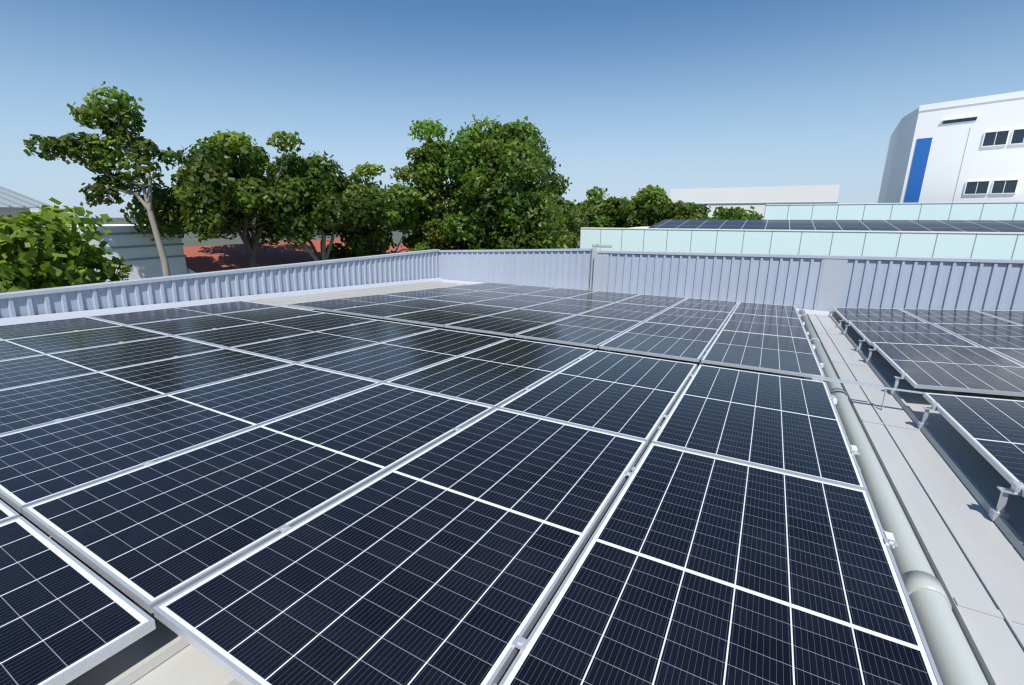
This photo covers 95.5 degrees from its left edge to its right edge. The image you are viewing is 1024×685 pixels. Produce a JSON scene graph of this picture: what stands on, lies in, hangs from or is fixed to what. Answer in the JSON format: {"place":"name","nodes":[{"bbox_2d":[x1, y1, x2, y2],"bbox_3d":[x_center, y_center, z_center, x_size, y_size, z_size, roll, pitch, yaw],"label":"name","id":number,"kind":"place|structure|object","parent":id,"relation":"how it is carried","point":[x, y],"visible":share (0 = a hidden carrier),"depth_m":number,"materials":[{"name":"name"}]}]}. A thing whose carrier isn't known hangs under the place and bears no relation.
{"place":"outdoors","nodes":[
{"label":"outdoors","id":0,"kind":"place"},
{"bbox_2d":[0,186,53,218],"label":"roof","id":1,"kind":"structure","parent":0,"point":[13,203],"depth_m":28.69,"materials":[{"name":"grey metal"}]},
{"bbox_2d":[61,224,187,281],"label":"building","id":2,"kind":"structure","parent":0,"point":[139,252],"depth_m":20.82,"materials":[{"name":"grey metal"}]},
{"bbox_2d":[183,238,405,273],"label":"ground","id":3,"kind":"structure","parent":0,"point":[202,259],"depth_m":25.94,"materials":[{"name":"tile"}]},
{"bbox_2d":[59,218,631,248],"bbox_3d":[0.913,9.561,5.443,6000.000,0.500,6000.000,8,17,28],"label":"ground","id":4,"kind":"structure","parent":0,"point":[192,240],"depth_m":213.48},
{"bbox_2d":[0,197,132,292],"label":"tree limbs","id":5,"kind":"object","parent":4,"relation":"on","point":[33,245],"visible":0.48,"depth_m":11.43,"materials":[{"name":"green plant"}]},
{"bbox_2d":[23,81,186,275],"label":"tall tree limbs","id":6,"kind":"object","parent":4,"relation":"on","point":[113,120],"visible":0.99,"depth_m":18.00,"materials":[{"name":"green plant"}]},
{"bbox_2d":[117,129,324,267],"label":"tree trunk limbs","id":7,"kind":"object","parent":4,"relation":"on","point":[215,196],"visible":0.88,"depth_m":20.73,"materials":[{"name":"green plant"}]},
{"bbox_2d":[247,150,389,260],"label":"tree trunk limbs","id":8,"kind":"object","parent":4,"relation":"on","point":[296,171],"visible":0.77,"depth_m":23.24,"materials":[{"name":"green plant"}]},
{"bbox_2d":[314,162,431,259],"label":"tree trunk limbs","id":9,"kind":"object","parent":4,"relation":"on","point":[376,240],"visible":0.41,"depth_m":26.54,"materials":[{"name":"green plant"}]},
{"bbox_2d":[390,117,457,249],"bbox_3d":[-4.879,-5.561,29.764,4.590,15.855,4.168,8,17,28],"label":"tree","id":10,"kind":"object","parent":4,"relation":"on","point":[427,171],"visible":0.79,"depth_m":27.17,"materials":[{"name":"green plant"}]},
{"bbox_2d":[401,184,470,251],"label":"tree trunk limbs","id":11,"kind":"object","parent":4,"relation":"on","point":[431,237],"visible":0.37,"depth_m":28.64,"materials":[{"name":"green plant"}]},
{"bbox_2d":[424,114,592,249],"bbox_3d":[-0.248,-5.796,29.983,10.604,16.168,10.871,8,17,28],"label":"tree","id":12,"kind":"object","parent":4,"relation":"on","point":[497,197],"visible":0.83,"depth_m":25.88,"materials":[{"name":"green plant"}]},
{"bbox_2d":[566,199,582,243],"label":"tree limbs","id":13,"kind":"object","parent":4,"relation":"on","point":[575,207],"visible":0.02,"depth_m":56.55,"materials":[{"name":"green plant"}]},
{"bbox_2d":[571,186,633,236],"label":"tree limbs","id":14,"kind":"object","parent":4,"relation":"on","point":[601,214],"visible":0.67,"depth_m":55.82,"materials":[{"name":"green plant"}]},
{"bbox_2d":[614,184,671,227],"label":"tree","id":15,"kind":"object","parent":4,"relation":"on","point":[646,204],"visible":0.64,"depth_m":55.75,"materials":[{"name":"green plant"}]},
{"bbox_2d":[657,200,710,222],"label":"tree limbs","id":16,"kind":"object","parent":4,"relation":"on","point":[680,209],"visible":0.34,"depth_m":53.27,"materials":[{"name":"green plant"}]},
{"bbox_2d":[710,206,763,219],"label":"tree limbs","id":17,"kind":"object","parent":4,"relation":"on","point":[731,213],"visible":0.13,"depth_m":56.07,"materials":[{"name":"green plant"}]},
{"bbox_2d":[398,236,455,251],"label":"red house roof","id":18,"kind":"structure","parent":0,"point":[403,247],"depth_m":38.93,"materials":[{"name":"tile"}]},
{"bbox_2d":[0,0,1023,217],"label":"sky","id":19,"kind":"structure","parent":0,"point":[628,96],"materials":[{"name":"blue"}]},
{"bbox_2d":[670,185,839,219],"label":"white shed","id":20,"kind":"structure","parent":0,"point":[757,198],"depth_m":69.13,"materials":[{"name":"grey metal"}]},
{"bbox_2d":[580,227,1023,259],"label":"cladding","id":21,"kind":"structure","parent":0,"point":[971,245],"depth_m":22.18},
{"bbox_2d":[648,219,1023,231],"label":"solar panels","id":22,"kind":"object","parent":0,"point":[950,225],"visible":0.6,"depth_m":24.79,"materials":[{"name":"black glass"}]},
{"bbox_2d":[764,201,1023,219],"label":"cladding","id":23,"kind":"structure","parent":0,"point":[1014,210],"depth_m":25.77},
{"bbox_2d":[878,91,1023,202],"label":"white office block","id":24,"kind":"structure","parent":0,"point":[968,150],"depth_m":41.09,"materials":[{"name":"paint"}]},
{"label":"building walls","id":25,"kind":"object","parent":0,"visible":0},
{"bbox_2d":[0,281,823,684],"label":"roof","id":26,"kind":"structure","parent":25,"relation":"on","point":[162,653],"depth_m":1.61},
{"bbox_2d":[0,500,19,522],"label":"solar panel","id":27,"kind":"object","parent":26,"relation":"on","point":[7,513],"visible":0.67,"depth_m":2.07,"materials":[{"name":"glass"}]},
{"bbox_2d":[0,317,121,339],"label":"solar panel","id":28,"kind":"object","parent":26,"relation":"on","point":[20,330],"visible":0.8,"depth_m":6.01,"materials":[{"name":"glass"}]},
{"bbox_2d":[0,249,440,324],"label":"parapet wall","id":29,"kind":"structure","parent":26,"relation":"on","point":[124,296],"depth_m":9.49,"materials":[{"name":"grey metal"}]},
{"bbox_2d":[0,292,897,650],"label":"panel clamps","id":30,"kind":"object","parent":26,"relation":"attached to","point":[518,642],"visible":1,"depth_m":2.55,"materials":[{"name":"metal"}]},
{"bbox_2d":[797,309,894,547],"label":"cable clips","id":31,"kind":"object","parent":30,"relation":"attached to","point":[888,535],"visible":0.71,"depth_m":2.96,"materials":[{"name":"white plastic"}]},
{"bbox_2d":[446,282,518,290],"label":"solar panel","id":32,"kind":"object","parent":26,"relation":"on","point":[484,286],"visible":0.71,"depth_m":12.88,"materials":[{"name":"glass"}]},
{"bbox_2d":[438,248,591,289],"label":"parapet wall","id":33,"kind":"structure","parent":26,"relation":"on","point":[564,268],"depth_m":14.26,"materials":[{"name":"grey metal"}]},
{"bbox_2d":[481,285,554,293],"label":"solar panel","id":34,"kind":"object","parent":26,"relation":"on","point":[521,289],"visible":0.76,"depth_m":12.33,"materials":[{"name":"glass"}]},
{"bbox_2d":[525,288,594,297],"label":"solar panel","id":35,"kind":"object","parent":26,"relation":"on","point":[562,292],"visible":0.69,"depth_m":11.77,"materials":[{"name":"glass"}]},
{"bbox_2d":[589,244,611,289],"bbox_3d":[2.588,-2.089,13.178,0.550,1.380,0.620,8,14,28],"label":"pipe","id":36,"kind":"object","parent":26,"relation":"on","point":[594,248],"visible":0.81,"depth_m":12.94,"materials":[{"name":"plastic"}]},
{"bbox_2d":[568,291,639,301],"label":"solar panel","id":37,"kind":"object","parent":26,"relation":"on","point":[606,296],"visible":0.79,"depth_m":11.23,"materials":[{"name":"glass"}]},
{"bbox_2d":[347,312,883,530],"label":"clamps","id":38,"kind":"object","parent":26,"relation":"on","point":[606,351],"visible":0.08,"depth_m":5.91,"materials":[{"name":"metal"}]},
{"bbox_2d":[0,516,155,684],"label":"solar panel","id":39,"kind":"object","parent":38,"relation":"on","point":[66,617],"visible":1,"depth_m":1.54,"materials":[{"name":"glass"}]},
{"bbox_2d":[0,325,169,360],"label":"solar panel","id":40,"kind":"object","parent":38,"relation":"on","point":[14,348],"visible":0.85,"depth_m":5.29,"materials":[{"name":"glass"}]},
{"bbox_2d":[0,336,224,389],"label":"solar panel","id":41,"kind":"object","parent":38,"relation":"on","point":[18,372],"visible":0.85,"depth_m":4.57,"materials":[{"name":"glass"}]},
{"bbox_2d":[0,348,293,434],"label":"solar panel","id":42,"kind":"object","parent":38,"relation":"on","point":[32,405],"visible":0.85,"depth_m":3.81,"materials":[{"name":"glass"}]},
{"bbox_2d":[88,301,279,324],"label":"solar panel","id":43,"kind":"object","parent":38,"relation":"on","point":[137,317],"visible":0.74,"depth_m":7.29,"materials":[{"name":"glass"}]},
{"bbox_2d":[0,363,380,513],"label":"solar panel","id":44,"kind":"object","parent":38,"relation":"on","point":[44,462],"visible":0.81,"depth_m":3.00,"materials":[{"name":"glass"}]},
{"bbox_2d":[127,306,325,335],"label":"solar panel","id":45,"kind":"object","parent":38,"relation":"on","point":[192,324],"visible":0.76,"depth_m":6.74,"materials":[{"name":"glass"}]},
{"bbox_2d":[22,382,493,613],"bbox_3d":[-1.182,0.638,2.830,1.134,0.035,2.278,8,14,28],"label":"solar panel","id":46,"kind":"object","parent":38,"relation":"on","point":[148,538],"visible":0.93,"depth_m":2.32,"materials":[{"name":"glass"}]},
{"bbox_2d":[173,313,375,347],"bbox_3d":[-3.106,-0.202,6.416,1.134,0.035,2.278,8,14,28],"label":"solar panel","id":47,"kind":"object","parent":38,"relation":"on","point":[232,336],"visible":0.76,"depth_m":6.19,"materials":[{"name":"glass"}]},
{"bbox_2d":[229,320,437,362],"bbox_3d":[-2.096,-0.057,5.878,1.134,0.038,2.278,8,14,28],"label":"solar panel","id":48,"kind":"object","parent":38,"relation":"on","point":[299,348],"visible":0.79,"depth_m":5.62,"materials":[{"name":"glass"}]},
{"bbox_2d":[287,294,419,311],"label":"solar panel","id":49,"kind":"object","parent":38,"relation":"on","point":[329,305],"visible":0.91,"depth_m":8.77,"materials":[{"name":"glass"}]},
{"bbox_2d":[332,298,464,318],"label":"solar panel","id":50,"kind":"object","parent":38,"relation":"on","point":[381,311],"visible":0.91,"depth_m":8.22,"materials":[{"name":"glass"}]},
{"bbox_2d":[153,408,647,684],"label":"solar panel","id":51,"kind":"object","parent":38,"relation":"on","point":[450,559],"visible":1,"depth_m":1.79,"materials":[{"name":"glass"}]},
{"bbox_2d":[298,328,508,382],"bbox_3d":[-1.085,0.091,5.341,1.134,0.035,2.278,8,14,28],"label":"solar panel","id":52,"kind":"object","parent":38,"relation":"on","point":[388,360],"visible":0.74,"depth_m":5.07,"materials":[{"name":"glass"}]},
{"bbox_2d":[384,287,479,297],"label":"solar panel","id":53,"kind":"object","parent":38,"relation":"on","point":[432,292],"visible":0.81,"depth_m":10.86,"materials":[{"name":"glass"}]},
{"bbox_2d":[384,303,517,326],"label":"solar panel","id":54,"kind":"object","parent":38,"relation":"on","point":[440,317],"visible":0.93,"depth_m":7.67,"materials":[{"name":"glass"}]},
{"bbox_2d":[423,291,518,302],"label":"solar panel","id":55,"kind":"object","parent":38,"relation":"on","point":[470,297],"visible":0.79,"depth_m":10.31,"materials":[{"name":"glass"}]},
{"bbox_2d":[384,338,593,408],"bbox_3d":[-0.074,0.234,4.803,1.134,0.038,2.278,8,14,28],"label":"solar panel","id":56,"kind":"object","parent":38,"relation":"on","point":[496,375],"visible":0.81,"depth_m":4.50,"materials":[{"name":"glass"}]},
{"bbox_2d":[444,309,575,336],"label":"solar panel","id":57,"kind":"object","parent":38,"relation":"on","point":[511,323],"visible":0.91,"depth_m":7.11,"materials":[{"name":"glass"}]},
{"bbox_2d":[471,294,563,308],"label":"solar panel","id":58,"kind":"object","parent":38,"relation":"on","point":[519,301],"visible":0.71,"depth_m":9.78,"materials":[{"name":"glass"}]},
{"bbox_2d":[519,298,614,314],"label":"solar panel","id":59,"kind":"object","parent":38,"relation":"on","point":[572,306],"visible":0.76,"depth_m":9.22,"materials":[{"name":"glass"}]},
{"bbox_2d":[515,315,642,347],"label":"solar panel","id":60,"kind":"object","parent":38,"relation":"on","point":[587,331],"visible":0.95,"depth_m":6.56,"materials":[{"name":"glass"}]},
{"bbox_2d":[498,350,696,444],"bbox_3d":[0.936,0.379,4.265,1.134,0.038,2.278,8,14,28],"label":"solar panel","id":61,"kind":"object","parent":38,"relation":"on","point":[632,396],"visible":0.86,"depth_m":3.92,"materials":[{"name":"glass"}]},
{"bbox_2d":[578,302,669,321],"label":"solar panel","id":62,"kind":"object","parent":38,"relation":"on","point":[627,311],"visible":0.81,"depth_m":8.68,"materials":[{"name":"glass"}]},
{"bbox_2d":[599,322,719,361],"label":"solar panel","id":63,"kind":"object","parent":38,"relation":"on","point":[685,343],"visible":1,"depth_m":6.00,"materials":[{"name":"glass"}]},
{"bbox_2d":[644,307,730,331],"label":"solar panel","id":64,"kind":"object","parent":38,"relation":"on","point":[696,318],"visible":0.86,"depth_m":8.12,"materials":[{"name":"glass"}]},
{"bbox_2d":[672,298,738,313],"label":"solar panel","id":65,"kind":"object","parent":38,"relation":"on","point":[709,305],"visible":0.81,"depth_m":10.15,"materials":[{"name":"glass"}]},
{"bbox_2d":[499,442,942,684],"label":"solar panel","id":66,"kind":"object","parent":38,"relation":"on","point":[691,568],"visible":1,"depth_m":1.72,"materials":[{"name":"glass"}]},
{"bbox_2d":[651,364,866,489],"bbox_3d":[1.947,0.524,3.727,1.134,0.035,2.278,8,14,28],"label":"solar panel","id":67,"kind":"object","parent":38,"relation":"on","point":[792,425],"visible":0.86,"depth_m":3.33,"materials":[{"name":"glass"}]},
{"bbox_2d":[701,330,824,378],"bbox_3d":[3.104,0.084,5.783,1.134,0.035,2.278,8,14,28],"label":"solar panel","id":68,"kind":"object","parent":38,"relation":"on","point":[795,356],"visible":0.95,"depth_m":5.44,"materials":[{"name":"glass"}]},
{"bbox_2d":[721,313,808,338],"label":"solar panel","id":69,"kind":"object","parent":38,"relation":"on","point":[772,325],"visible":0.88,"depth_m":7.57,"materials":[{"name":"glass"}]},
{"bbox_2d":[733,302,800,318],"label":"solar panel","id":70,"kind":"object","parent":38,"relation":"on","point":[768,309],"visible":0.86,"depth_m":9.60,"materials":[{"name":"glass"}]},
{"bbox_2d":[617,294,686,306],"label":"solar panel","id":71,"kind":"object","parent":26,"relation":"on","point":[656,300],"visible":0.76,"depth_m":10.68,"materials":[{"name":"glass"}]},
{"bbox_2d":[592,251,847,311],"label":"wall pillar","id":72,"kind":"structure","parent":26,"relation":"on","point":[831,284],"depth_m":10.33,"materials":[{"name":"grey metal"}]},
{"bbox_2d":[598,250,1023,314],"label":"parapet wall","id":73,"kind":"structure","parent":26,"relation":"on","point":[916,283],"depth_m":10.44,"materials":[{"name":"grey metal"}]},
{"bbox_2d":[807,313,1023,684],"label":"walkway","id":74,"kind":"structure","parent":25,"relation":"on","point":[975,561],"depth_m":2.51,"materials":[{"name":"grey metal"}]},
{"bbox_2d":[811,377,922,410],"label":"cable bridge","id":75,"kind":"structure","parent":74,"relation":"on","point":[854,383],"depth_m":4.35,"materials":[{"name":"metal"}]},
{"bbox_2d":[798,310,987,684],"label":"conduit pipe","id":76,"kind":"object","parent":74,"relation":"on","point":[954,659],"visible":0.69,"depth_m":2.06,"materials":[{"name":"plastic"}]},
{"bbox_2d":[828,313,1023,561],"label":"roof","id":77,"kind":"structure","parent":25,"relation":"on","point":[979,476],"depth_m":3.48,"materials":[{"name":"grey metal"}]},
{"bbox_2d":[833,307,926,323],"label":"solar panel","id":78,"kind":"object","parent":77,"relation":"on","point":[877,314],"visible":0.76,"depth_m":8.98,"materials":[{"name":"glass"}]},
{"bbox_2d":[848,320,979,346],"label":"solar panel","id":79,"kind":"object","parent":77,"relation":"on","point":[905,332],"visible":0.71,"depth_m":6.94,"materials":[{"name":"glass"}]},
{"bbox_2d":[829,308,1023,521],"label":"mounting brackets","id":80,"kind":"object","parent":77,"relation":"attached to","point":[994,514],"visible":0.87,"depth_m":2.59,"materials":[{"name":"metal"}]},
{"bbox_2d":[871,342,1023,396],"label":"solar panel","id":81,"kind":"object","parent":77,"relation":"on","point":[973,369],"visible":1,"depth_m":4.89,"materials":[{"name":"glass"}]},
{"bbox_2d":[901,309,1019,324],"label":"solar panel","id":82,"kind":"object","parent":77,"relation":"on","point":[954,316],"visible":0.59,"depth_m":8.42,"materials":[{"name":"glass"}]},
{"bbox_2d":[923,392,1023,496],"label":"solar panel","id":83,"kind":"object","parent":77,"relation":"on","point":[990,431],"visible":1,"depth_m":3.35,"materials":[{"name":"glass"}]},
{"bbox_2d":[932,323,1023,348],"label":"solar panel","id":84,"kind":"object","parent":77,"relation":"on","point":[997,336],"visible":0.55,"depth_m":6.71,"materials":[{"name":"glass"}]},
{"bbox_2d":[975,310,1023,324],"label":"solar panel","id":85,"kind":"object","parent":77,"relation":"on","point":[1016,317],"visible":0.71,"depth_m":8.45,"materials":[{"name":"glass"}]},
{"bbox_2d":[987,347,1023,364],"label":"solar panel","id":86,"kind":"object","parent":77,"relation":"on","point":[1015,354],"visible":0.67,"depth_m":5.44,"materials":[{"name":"glass"}]}
]}

